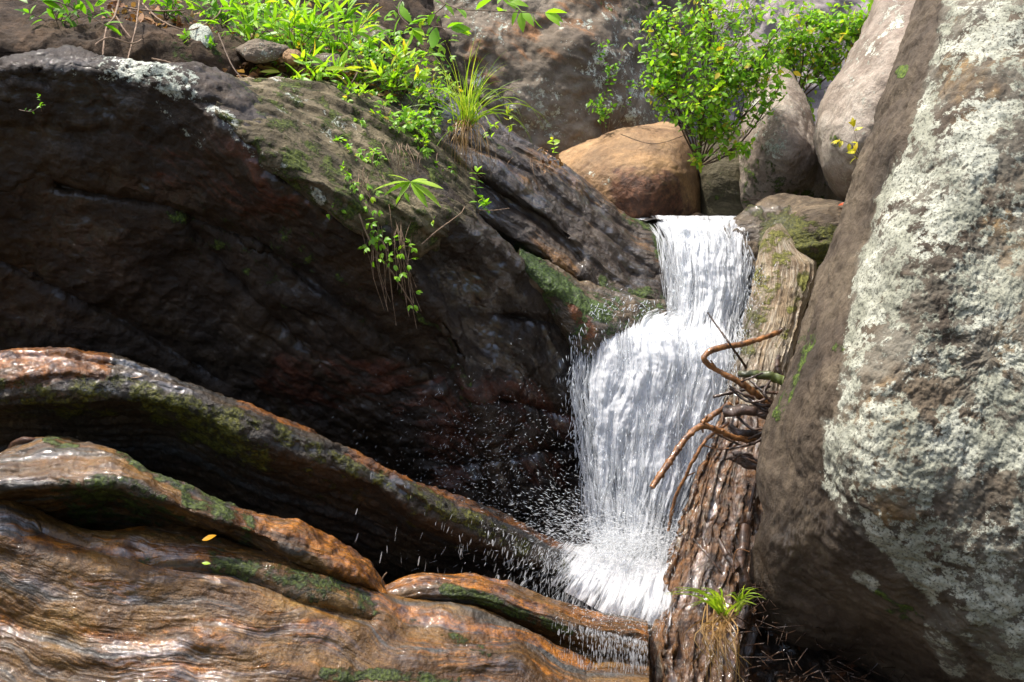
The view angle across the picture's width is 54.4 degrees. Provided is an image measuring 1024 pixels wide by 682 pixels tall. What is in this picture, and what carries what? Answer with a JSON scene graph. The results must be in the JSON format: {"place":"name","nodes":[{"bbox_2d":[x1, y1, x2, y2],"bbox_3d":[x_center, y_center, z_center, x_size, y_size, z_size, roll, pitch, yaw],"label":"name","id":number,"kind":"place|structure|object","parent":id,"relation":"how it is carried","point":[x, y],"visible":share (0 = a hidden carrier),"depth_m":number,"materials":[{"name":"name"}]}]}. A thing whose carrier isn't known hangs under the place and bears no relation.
{"place":"outdoors","nodes":[
{"label":"outdoors","id":0,"kind":"place"},
{"bbox_2d":[0,0,462,94],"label":"ground","id":1,"kind":"structure","parent":0,"point":[20,32],"depth_m":4.73,"materials":[{"name":"soil"}]},
{"bbox_2d":[14,0,111,27],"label":"seedling","id":2,"kind":"object","parent":1,"relation":"on","point":[80,5],"visible":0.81,"depth_m":4.59,"materials":[{"name":"green plant"}]},
{"bbox_2d":[143,0,209,22],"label":"seedling","id":3,"kind":"object","parent":1,"relation":"on","point":[169,3],"visible":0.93,"depth_m":4.91,"materials":[{"name":"green plant"}]},
{"bbox_2d":[142,3,221,30],"bbox_3d":[-1.527,-1.554,4.763,0.390,0.193,0.356,-5,10,-32],"label":"root","id":4,"kind":"object","parent":1,"relation":"on","point":[177,27],"visible":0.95,"depth_m":4.63,"materials":[{"name":"brown plant"}]},
{"bbox_2d":[123,6,192,11],"bbox_3d":[-1.670,-1.588,4.763,0.347,0.053,0.103,-7,11,-37],"label":"root","id":5,"kind":"object","parent":4,"relation":"attached to","point":[132,8],"visible":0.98,"depth_m":4.70,"materials":[{"name":"brown plant"}]},
{"bbox_2d":[177,28,216,49],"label":"seedling","id":6,"kind":"object","parent":1,"relation":"on","point":[186,35],"visible":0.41,"depth_m":4.61,"materials":[{"name":"green plant"}]},
{"bbox_2d":[189,23,213,47],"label":"stone","id":7,"kind":"object","parent":1,"relation":"on","point":[201,32],"visible":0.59,"depth_m":4.63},
{"bbox_2d":[187,0,263,28],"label":"seedling","id":8,"kind":"object","parent":1,"relation":"on","point":[214,7],"visible":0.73,"depth_m":4.97,"materials":[{"name":"green plant"}]},
{"bbox_2d":[199,0,290,43],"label":"seedling","id":9,"kind":"object","parent":1,"relation":"on","point":[246,22],"visible":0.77,"depth_m":4.79,"materials":[{"name":"green plant"}]},
{"bbox_2d":[102,0,402,105],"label":"undergrowth","id":10,"kind":"object","parent":1,"relation":"on","point":[257,72],"visible":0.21,"depth_m":4.86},
{"bbox_2d":[235,38,289,62],"bbox_3d":[-1.186,-1.369,4.714,0.230,0.127,0.261,-7,11,-38],"label":"stone","id":11,"kind":"object","parent":1,"relation":"on","point":[259,50],"visible":0.96,"depth_m":4.62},
{"bbox_2d":[233,0,341,53],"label":"seedling","id":12,"kind":"object","parent":1,"relation":"on","point":[305,28],"visible":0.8,"depth_m":4.87,"materials":[{"name":"green plant"}]},
{"bbox_2d":[309,53,339,72],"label":"stone","id":13,"kind":"object","parent":1,"relation":"on","point":[323,57],"visible":0.55,"depth_m":4.74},
{"bbox_2d":[196,0,458,109],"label":"undergrowth","id":14,"kind":"object","parent":1,"relation":"on","point":[373,47],"visible":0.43,"depth_m":5.18,"materials":[{"name":"green plant"}]},
{"bbox_2d":[214,77,477,257],"bbox_3d":[-0.821,-0.638,4.514,1.339,1.103,1.271,0,9,0],"label":"rock","id":15,"kind":"object","parent":1,"relation":"on","point":[299,149],"visible":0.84,"depth_m":4.16,"materials":[{"name":"beige stone"}]},
{"bbox_2d":[217,32,241,77],"bbox_3d":[-1.286,-1.293,4.545,0.028,0.279,0.416,-6,10,-32],"label":"root","id":16,"kind":"object","parent":15,"relation":"on","point":[219,36],"visible":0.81,"depth_m":4.57,"materials":[{"name":"brown plant"}]},
{"bbox_2d":[301,24,326,73],"bbox_3d":[-0.970,-1.390,4.802,0.031,0.352,0.465,1,9,7],"label":"root","id":17,"kind":"object","parent":15,"relation":"on","point":[313,47],"visible":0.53,"depth_m":4.86,"materials":[{"name":"brown plant"}]},
{"bbox_2d":[339,37,358,87],"bbox_3d":[-0.784,-1.333,4.809,0.088,0.326,0.465,-2,9,-11],"label":"root","id":18,"kind":"object","parent":15,"relation":"on","point":[355,58],"visible":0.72,"depth_m":4.81,"materials":[{"name":"brown plant"}]},
{"bbox_2d":[356,147,379,162],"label":"weed","id":19,"kind":"object","parent":15,"relation":"on","point":[359,155],"visible":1,"depth_m":3.96,"materials":[{"name":"green plant"}]},
{"bbox_2d":[407,94,452,133],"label":"seedling","id":20,"kind":"object","parent":15,"relation":"on","point":[436,128],"visible":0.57,"depth_m":4.61,"materials":[{"name":"green plant"}]},
{"bbox_2d":[345,136,552,327],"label":"root threads","id":21,"kind":"object","parent":15,"relation":"hanging from","point":[397,228],"visible":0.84,"depth_m":4.02,"materials":[{"name":"brown plant"}]},
{"bbox_2d":[357,24,389,49],"bbox_3d":[-0.771,-1.700,5.590,0.189,0.148,0.265,0,9,0],"label":"stone","id":22,"kind":"object","parent":1,"relation":"on","point":[373,33],"visible":0.29,"depth_m":5.49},
{"bbox_2d":[314,63,674,316],"bbox_3d":[-0.049,-0.550,5.481,2.272,1.960,1.466,0,9,0],"label":"ridge rock","id":23,"kind":"object","parent":1,"relation":"on","point":[568,219],"visible":0.41,"depth_m":4.92,"materials":[{"name":"stone"}]},
{"bbox_2d":[289,0,385,58],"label":"seedling","id":24,"kind":"object","parent":23,"relation":"on","point":[331,45],"visible":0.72,"depth_m":4.96,"materials":[{"name":"green plant"}]},
{"bbox_2d":[345,37,407,84],"bbox_3d":[-0.683,-1.364,4.843,0.382,0.221,0.237,0,9,0],"label":"seedling","id":25,"kind":"object","parent":23,"relation":"on","point":[384,50],"visible":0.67,"depth_m":4.85,"materials":[{"name":"green plant"}]},
{"bbox_2d":[363,36,431,101],"bbox_3d":[-0.556,-1.304,4.765,0.311,0.337,0.338,-3,9,-16],"label":"seedling","id":26,"kind":"object","parent":23,"relation":"on","point":[393,86],"visible":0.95,"depth_m":4.80,"materials":[{"name":"green plant"}]},
{"bbox_2d":[369,56,446,93],"bbox_3d":[-0.515,-1.305,4.881,0.417,0.207,0.268,0,9,0],"label":"seedling","id":27,"kind":"object","parent":23,"relation":"on","point":[408,75],"visible":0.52,"depth_m":4.91,"materials":[{"name":"green plant"}]},
{"bbox_2d":[408,73,464,109],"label":"seedling","id":28,"kind":"object","parent":23,"relation":"on","point":[436,92],"visible":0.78,"depth_m":4.85,"materials":[{"name":"green plant"}]},
{"bbox_2d":[407,38,546,190],"bbox_3d":[-0.214,-1.060,4.651,0.599,0.728,0.747,-8,12,-44],"label":"grass tuft","id":29,"kind":"object","parent":23,"relation":"on","point":[467,114],"visible":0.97,"depth_m":4.65,"materials":[{"name":"plant"}]},
{"bbox_2d":[483,121,498,139],"bbox_3d":[-0.086,-1.022,4.875,0.089,0.108,0.108,-5,10,-30],"label":"sprout","id":30,"kind":"object","parent":23,"relation":"on","point":[496,126],"visible":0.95,"depth_m":4.88,"materials":[{"name":"green plant"}]},
{"bbox_2d":[505,105,515,141],"bbox_3d":[-0.010,-1.080,4.936,0.061,0.179,0.099,2,9,14],"label":"sprout","id":31,"kind":"object","parent":23,"relation":"on","point":[510,126],"visible":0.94,"depth_m":4.93,"materials":[{"name":"green plant"}]},
{"bbox_2d":[531,147,563,175],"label":"leaf litter","id":32,"kind":"object","parent":23,"relation":"on","point":[555,162],"visible":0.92,"depth_m":5.00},
{"bbox_2d":[548,137,559,158],"bbox_3d":[0.214,-0.980,5.031,0.071,0.118,0.109,5,10,29],"label":"sprout","id":33,"kind":"object","parent":23,"relation":"on","point":[556,141],"visible":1,"depth_m":5.02,"materials":[{"name":"green plant"}]},
{"bbox_2d":[394,0,566,47],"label":"leafy branch","id":34,"kind":"object","parent":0,"point":[552,15],"visible":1,"depth_m":4.33,"materials":[{"name":"green plant"}]},
{"bbox_2d":[332,227,775,632],"bbox_3d":[0.318,0.362,4.283,2.193,1.652,1.133,-3,9,-21],"label":"spray","id":35,"kind":"object","parent":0,"point":[574,373],"visible":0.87,"depth_m":4.50,"materials":[{"name":"white liquid"}]},
{"bbox_2d":[433,0,711,156],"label":"cliff","id":36,"kind":"structure","parent":0,"point":[553,71],"depth_m":6.52,"materials":[{"name":"grey stone"}]},
{"bbox_2d":[551,215,746,632],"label":"waterfall","id":37,"kind":"structure","parent":0,"point":[641,469],"depth_m":4.56,"materials":[{"name":"white liquid"}]},
{"bbox_2d":[530,212,800,612],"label":"rock wall","id":38,"kind":"structure","parent":0,"point":[575,482],"depth_m":4.89,"materials":[{"name":"stone"}]},
{"bbox_2d":[518,248,666,368],"bbox_3d":[0.399,0.008,4.892,0.774,0.941,0.602,0,9,0],"label":"moss ledge","id":39,"kind":"object","parent":38,"relation":"attached to","point":[569,299],"visible":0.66,"depth_m":4.64,"materials":[{"name":"dark stone"},{"name":"moss"}]},
{"bbox_2d":[555,121,700,217],"bbox_3d":[0.730,-0.993,6.338,1.066,0.794,1.156,-7,11,-39],"label":"boulder","id":40,"kind":"object","parent":38,"relation":"on","point":[631,178],"visible":0.67,"depth_m":5.84,"materials":[{"name":"orange stone"}]},
{"bbox_2d":[586,39,644,133],"bbox_3d":[0.638,-1.544,6.128,0.360,0.618,0.243,2,9,10],"label":"shrub","id":41,"kind":"object","parent":40,"relation":"on","point":[602,117],"visible":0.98,"depth_m":6.12,"materials":[{"name":"green plant"}]},
{"bbox_2d":[621,133,689,143],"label":"twig","id":42,"kind":"object","parent":40,"relation":"on","point":[651,143],"visible":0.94,"depth_m":5.60,"materials":[{"name":"wood"}]},
{"bbox_2d":[622,0,800,172],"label":"shrub","id":43,"kind":"object","parent":38,"relation":"on","point":[724,74],"visible":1,"depth_m":5.44,"materials":[{"name":"green plant"}]},
{"bbox_2d":[697,124,743,215],"bbox_3d":[1.354,-0.985,6.274,0.428,0.750,0.691,0,9,0],"label":"boulder","id":44,"kind":"object","parent":38,"relation":"on","point":[719,188],"visible":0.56,"depth_m":5.97,"materials":[{"name":"grey stone"}]},
{"bbox_2d":[739,64,842,208],"bbox_3d":[1.718,-1.160,6.254,0.785,1.153,1.273,8,12,43],"label":"boulder","id":45,"kind":"object","parent":38,"relation":"on","point":[783,157],"visible":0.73,"depth_m":5.75,"materials":[{"name":"stone"}]},
{"bbox_2d":[767,0,873,121],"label":"shrub","id":46,"kind":"object","parent":45,"relation":"on","point":[848,32],"visible":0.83,"depth_m":6.17,"materials":[{"name":"green plant"}]},
{"bbox_2d":[635,215,710,221],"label":"water","id":47,"kind":"structure","parent":0,"point":[641,219],"depth_m":5.69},
{"bbox_2d":[619,554,885,681],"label":"stream bed","id":48,"kind":"object","parent":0,"point":[809,659],"visible":0.06,"depth_m":4.09,"materials":[{"name":"soil"}]},
{"bbox_2d":[668,587,752,681],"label":"grass tuft","id":49,"kind":"object","parent":48,"relation":"on","point":[716,603],"visible":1,"depth_m":3.61,"materials":[{"name":"plant"}]},
{"bbox_2d":[645,223,816,681],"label":"fallen log","id":50,"kind":"object","parent":48,"relation":"on","point":[715,509],"visible":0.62,"depth_m":4.21,"materials":[{"name":"brown wood"}]},
{"bbox_2d":[667,421,728,531],"bbox_3d":[0.776,0.571,4.138,0.246,0.481,0.067,0,9,0],"label":"stick","id":51,"kind":"object","parent":50,"relation":"on","point":[700,447],"visible":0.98,"depth_m":4.11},
{"bbox_2d":[705,445,748,449],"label":"twig","id":52,"kind":"object","parent":51,"relation":"attached to","point":[717,448],"visible":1,"depth_m":4.10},
{"bbox_2d":[726,443,749,449],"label":"twig","id":53,"kind":"object","parent":52,"relation":"on","point":[739,446],"visible":1,"depth_m":4.07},
{"bbox_2d":[693,537,722,574],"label":"twig","id":54,"kind":"object","parent":50,"relation":"on","point":[710,558],"visible":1,"depth_m":3.92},
{"bbox_2d":[717,539,740,572],"bbox_3d":[0.847,0.845,3.909,0.038,0.107,0.125,-6,11,-34],"label":"driftwood","id":55,"kind":"object","parent":50,"relation":"on","point":[728,557],"visible":0.98,"depth_m":3.89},
{"bbox_2d":[735,522,752,630],"bbox_3d":[0.913,0.929,3.932,0.070,0.385,0.215,1,9,8],"label":"driftwood","id":56,"kind":"object","parent":50,"relation":"on","point":[744,544],"visible":0.87,"depth_m":3.89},
{"bbox_2d":[717,582,904,681],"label":"debris","id":57,"kind":"object","parent":48,"relation":"on","point":[782,651],"visible":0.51,"depth_m":3.79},
{"bbox_2d":[726,587,764,614],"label":"grass tuft","id":58,"kind":"object","parent":57,"relation":"on","point":[742,597],"visible":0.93,"depth_m":3.76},
{"bbox_2d":[749,0,1023,681],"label":"boulder","id":59,"kind":"object","parent":48,"relation":"on","point":[889,475],"visible":1,"depth_m":3.27,"materials":[{"name":"stone"}]},
{"bbox_2d":[649,416,756,489],"bbox_3d":[0.791,0.428,4.029,0.586,0.263,0.060,-5,10,-28],"label":"stick","id":60,"kind":"object","parent":59,"relation":"on","point":[680,445],"visible":0.95,"depth_m":3.98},
{"bbox_2d":[712,431,751,446],"bbox_3d":[0.944,0.392,4.113,0.283,0.096,0.026,-2,9,-15],"label":"stick","id":61,"kind":"object","parent":60,"relation":"on","point":[733,442],"visible":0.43,"depth_m":4.10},
{"bbox_2d":[724,451,757,469],"bbox_3d":[0.982,0.502,4.158,0.191,0.083,0.056,4,10,26],"label":"driftwood","id":62,"kind":"object","parent":59,"relation":"on","point":[745,464],"visible":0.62,"depth_m":4.14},
{"bbox_2d":[701,328,782,403],"bbox_3d":[0.986,0.127,4.136,0.425,0.324,0.122,-4,10,-26],"label":"stick","id":63,"kind":"object","parent":59,"relation":"on","point":[748,388],"visible":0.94,"depth_m":4.10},
{"bbox_2d":[707,312,746,368],"bbox_3d":[0.875,0.004,4.127,0.181,0.228,0.117,5,10,28],"label":"stick","id":64,"kind":"object","parent":63,"relation":"attached to","point":[734,350],"visible":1,"depth_m":4.11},
{"bbox_2d":[713,385,770,397],"bbox_3d":[0.970,0.214,4.189,0.247,0.057,0.034,0,9,-2],"label":"stick","id":65,"kind":"object","parent":63,"relation":"attached to","point":[731,392],"visible":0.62,"depth_m":4.18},
{"bbox_2d":[727,423,761,441],"bbox_3d":[0.991,0.384,4.129,0.191,0.073,0.058,2,9,11],"label":"driftwood","id":66,"kind":"object","parent":59,"relation":"on","point":[733,429],"visible":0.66,"depth_m":4.11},
{"bbox_2d":[722,403,767,419],"bbox_3d":[0.987,0.302,4.097,0.242,0.094,0.075,1,9,5],"label":"driftwood","id":67,"kind":"object","parent":59,"relation":"on","point":[739,410],"visible":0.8,"depth_m":4.07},
{"bbox_2d":[700,402,731,422],"bbox_3d":[0.843,0.300,4.112,0.167,0.084,0.031,-6,10,-33],"label":"stick","id":68,"kind":"object","parent":67,"relation":"on","point":[713,414],"visible":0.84,"depth_m":4.10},
{"bbox_2d":[732,452,757,464],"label":"twig","id":69,"kind":"object","parent":59,"relation":"on","point":[744,457],"visible":0.86,"depth_m":4.07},
{"bbox_2d":[732,452,753,460],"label":"twig","id":70,"kind":"object","parent":69,"relation":"on","point":[743,453],"visible":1,"depth_m":4.07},
{"bbox_2d":[736,416,762,430],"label":"twig","id":71,"kind":"object","parent":59,"relation":"on","point":[748,426],"visible":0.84,"depth_m":4.08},
{"bbox_2d":[729,388,770,402],"bbox_3d":[0.974,0.225,4.081,0.173,0.057,0.022,4,10,27],"label":"stick","id":72,"kind":"object","parent":59,"relation":"attached to","point":[744,399],"visible":1,"depth_m":4.08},
{"bbox_2d":[729,385,755,399],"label":"twig","id":73,"kind":"object","parent":72,"relation":"on","point":[744,394],"visible":1,"depth_m":4.07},
{"bbox_2d":[748,479,755,512],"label":"stick","id":74,"kind":"object","parent":59,"relation":"hanging from","point":[752,497],"visible":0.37,"depth_m":4.10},
{"bbox_2d":[743,393,770,406],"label":"twig","id":75,"kind":"object","parent":59,"relation":"on","point":[762,404],"visible":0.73,"depth_m":4.07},
{"bbox_2d":[738,370,784,384],"bbox_3d":[1.043,0.151,4.162,0.196,0.059,0.046,3,9,18],"label":"driftwood","id":76,"kind":"object","parent":59,"relation":"on","point":[773,377],"visible":0.88,"depth_m":4.14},
{"bbox_2d":[774,354,785,379],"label":"stick","id":77,"kind":"object","parent":76,"relation":"on","point":[777,365],"visible":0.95,"depth_m":4.14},
{"bbox_2d":[749,379,777,394],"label":"twig","id":78,"kind":"object","parent":59,"relation":"on","point":[761,390],"visible":0.98,"depth_m":4.07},
{"bbox_2d":[763,380,772,402],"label":"stick","id":79,"kind":"object","parent":59,"relation":"on","point":[765,389],"visible":1,"depth_m":4.05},
{"bbox_2d":[832,117,862,162],"bbox_3d":[1.587,-0.921,4.623,0.227,0.232,0.069,-5,10,-27],"label":"sprout","id":80,"kind":"object","parent":59,"relation":"on","point":[849,145],"visible":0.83,"depth_m":4.61,"materials":[{"name":"yellow plant"}]},
{"bbox_2d":[813,0,915,201],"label":"boulder","id":81,"kind":"object","parent":59,"relation":"on","point":[856,87],"visible":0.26,"depth_m":5.07,"materials":[{"name":"stone"}]},
{"bbox_3d":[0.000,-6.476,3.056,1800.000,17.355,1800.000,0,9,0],"label":"ground","id":82,"kind":"structure","parent":0,"visible":0},
{"bbox_2d":[20,0,121,35],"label":"leafy branch","id":83,"kind":"object","parent":82,"relation":"on","point":[51,3],"visible":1,"depth_m":3.51,"materials":[{"name":"green plant"}]},
{"bbox_2d":[0,44,589,530],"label":"overhanging boulder","id":84,"kind":"object","parent":82,"relation":"on","point":[156,216],"visible":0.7,"depth_m":4.38,"materials":[{"name":"stone"}]},
{"bbox_2d":[19,93,44,113],"bbox_3d":[-1.811,-0.898,3.778,0.146,0.077,0.051,5,10,27],"label":"sprout","id":85,"kind":"object","parent":84,"relation":"on","point":[39,106],"visible":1,"depth_m":3.75,"materials":[{"name":"green plant"}]},
{"bbox_2d":[102,0,119,54],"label":"root","id":86,"kind":"object","parent":84,"relation":"on","point":[114,16],"visible":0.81,"depth_m":4.46,"materials":[{"name":"brown plant"}]},
{"bbox_2d":[128,0,139,57],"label":"root","id":87,"kind":"object","parent":84,"relation":"attached to","point":[135,27],"visible":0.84,"depth_m":4.47,"materials":[{"name":"brown plant"}]},
{"bbox_2d":[94,37,142,45],"bbox_3d":[-1.678,-1.288,4.289,0.050,0.059,0.248,5,10,31],"label":"root","id":88,"kind":"object","parent":87,"relation":"attached to","point":[103,39],"visible":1,"depth_m":4.26,"materials":[{"name":"brown plant"}]},
{"bbox_2d":[282,49,301,65],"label":"stone","id":89,"kind":"object","parent":84,"relation":"on","point":[288,58],"visible":0.8,"depth_m":4.61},
{"bbox_2d":[260,39,362,87],"bbox_3d":[-0.933,-1.231,4.558,0.489,0.292,0.281,0,9,0],"label":"seedling","id":90,"kind":"object","parent":84,"relation":"on","point":[319,73],"visible":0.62,"depth_m":4.57,"materials":[{"name":"green plant"}]},
{"bbox_2d":[333,135,352,152],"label":"seedling","id":91,"kind":"object","parent":84,"relation":"on","point":[348,146],"visible":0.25,"depth_m":4.16,"materials":[{"name":"green plant"}]},
{"bbox_2d":[340,160,383,216],"bbox_3d":[-0.606,-0.616,4.011,0.200,0.228,0.194,0,9,0],"label":"weed","id":92,"kind":"object","parent":84,"relation":"attached to","point":[361,196],"visible":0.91,"depth_m":3.95,"materials":[{"name":"green plant"}]},
{"bbox_2d":[341,83,395,105],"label":"seedling","id":93,"kind":"object","parent":84,"relation":"on","point":[374,93],"visible":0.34,"depth_m":4.51,"materials":[{"name":"green plant"}]},
{"bbox_2d":[354,150,387,165],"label":"seedling","id":94,"kind":"object","parent":84,"relation":"on","point":[376,162],"visible":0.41,"depth_m":4.19,"materials":[{"name":"green plant"}]},
{"bbox_2d":[359,218,397,270],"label":"weed","id":95,"kind":"object","parent":84,"relation":"attached to","point":[373,240],"visible":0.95,"depth_m":3.96,"materials":[{"name":"green plant"}]},
{"bbox_2d":[353,100,421,132],"bbox_3d":[-0.571,-0.984,4.447,0.362,0.180,0.246,0,9,0],"label":"seedling","id":96,"kind":"object","parent":84,"relation":"on","point":[408,123],"visible":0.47,"depth_m":4.40,"materials":[{"name":"green plant"}]},
{"bbox_2d":[359,214,417,312],"bbox_3d":[-0.629,-0.479,4.134,0.451,0.714,0.212,7,11,40],"label":"root","id":97,"kind":"object","parent":84,"relation":"attached to","point":[374,248],"visible":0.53,"depth_m":4.00,"materials":[{"name":"brown plant"}]},
{"bbox_2d":[387,235,419,281],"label":"weed","id":98,"kind":"object","parent":84,"relation":"attached to","point":[396,277],"visible":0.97,"depth_m":3.95,"materials":[{"name":"green plant"}]},
{"bbox_2d":[375,175,442,207],"bbox_3d":[-0.459,-0.546,3.978,0.354,0.234,0.140,5,10,29],"label":"sapling","id":99,"kind":"object","parent":84,"relation":"on","point":[419,190],"visible":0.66,"depth_m":3.96,"materials":[{"name":"green plant"}]},
{"bbox_2d":[396,107,432,133],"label":"seedling","id":100,"kind":"object","parent":84,"relation":"on","point":[424,122],"visible":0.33,"depth_m":4.48,"materials":[{"name":"green plant"}]},
{"bbox_2d":[407,284,422,311],"bbox_3d":[-0.389,-0.174,4.007,0.058,0.105,0.098,1,9,9],"label":"sprout","id":101,"kind":"object","parent":84,"relation":"hanging from","point":[415,306],"visible":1,"depth_m":3.98,"materials":[{"name":"green plant"}]},
{"bbox_2d":[413,129,433,158],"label":"seedling","id":102,"kind":"object","parent":84,"relation":"on","point":[424,150],"visible":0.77,"depth_m":4.40,"materials":[{"name":"green plant"}]},
{"bbox_2d":[422,206,464,244],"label":"twig","id":103,"kind":"object","parent":84,"relation":"on","point":[431,235],"visible":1,"depth_m":4.03,"materials":[{"name":"wood"}]},
{"bbox_2d":[469,166,490,213],"bbox_3d":[-0.131,-0.652,4.313,0.115,0.212,0.078,8,12,42],"label":"sprout","id":104,"kind":"object","parent":84,"relation":"on","point":[484,203],"visible":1,"depth_m":4.31,"materials":[{"name":"green plant"}]},
{"bbox_2d":[0,500,592,681],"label":"creek slab","id":105,"kind":"structure","parent":82,"relation":"on","point":[144,604],"depth_m":3.25,"materials":[{"name":"stone"}]},
{"bbox_2d":[0,435,386,593],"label":"creek ledge","id":106,"kind":"object","parent":105,"relation":"on","point":[79,483],"visible":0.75,"depth_m":3.36,"materials":[{"name":"stone"}]},
{"bbox_2d":[7,437,36,448],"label":"stone","id":107,"kind":"object","parent":106,"relation":"on","point":[21,440],"visible":0.12,"depth_m":3.45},
{"bbox_2d":[385,572,648,662],"bbox_3d":[0.074,1.278,4.045,1.212,0.966,0.724,-1,9,-9],"label":"creek ledge","id":108,"kind":"object","parent":105,"relation":"on","point":[572,627],"visible":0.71,"depth_m":3.67,"materials":[{"name":"stone"}]},
{"bbox_2d":[0,346,642,609],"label":"creek ledge","id":109,"kind":"object","parent":82,"relation":"on","point":[253,457],"visible":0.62,"depth_m":3.88,"materials":[{"name":"stone"}]},
{"bbox_2d":[576,652,648,681],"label":"creek slab","id":110,"kind":"structure","parent":82,"relation":"on","point":[612,669],"depth_m":3.65,"materials":[{"name":"stone"}]},
{"bbox_2d":[688,0,869,171],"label":"cliff","id":111,"kind":"structure","parent":82,"relation":"on","point":[821,5],"depth_m":8.88,"materials":[{"name":"grey stone"}]},
{"bbox_2d":[724,193,842,318],"bbox_3d":[1.370,-0.386,5.399,1.194,0.824,0.978,0,9,0],"label":"boulder","id":112,"kind":"object","parent":82,"relation":"on","point":[809,224],"visible":0.21,"depth_m":5.09,"materials":[{"name":"stone"}]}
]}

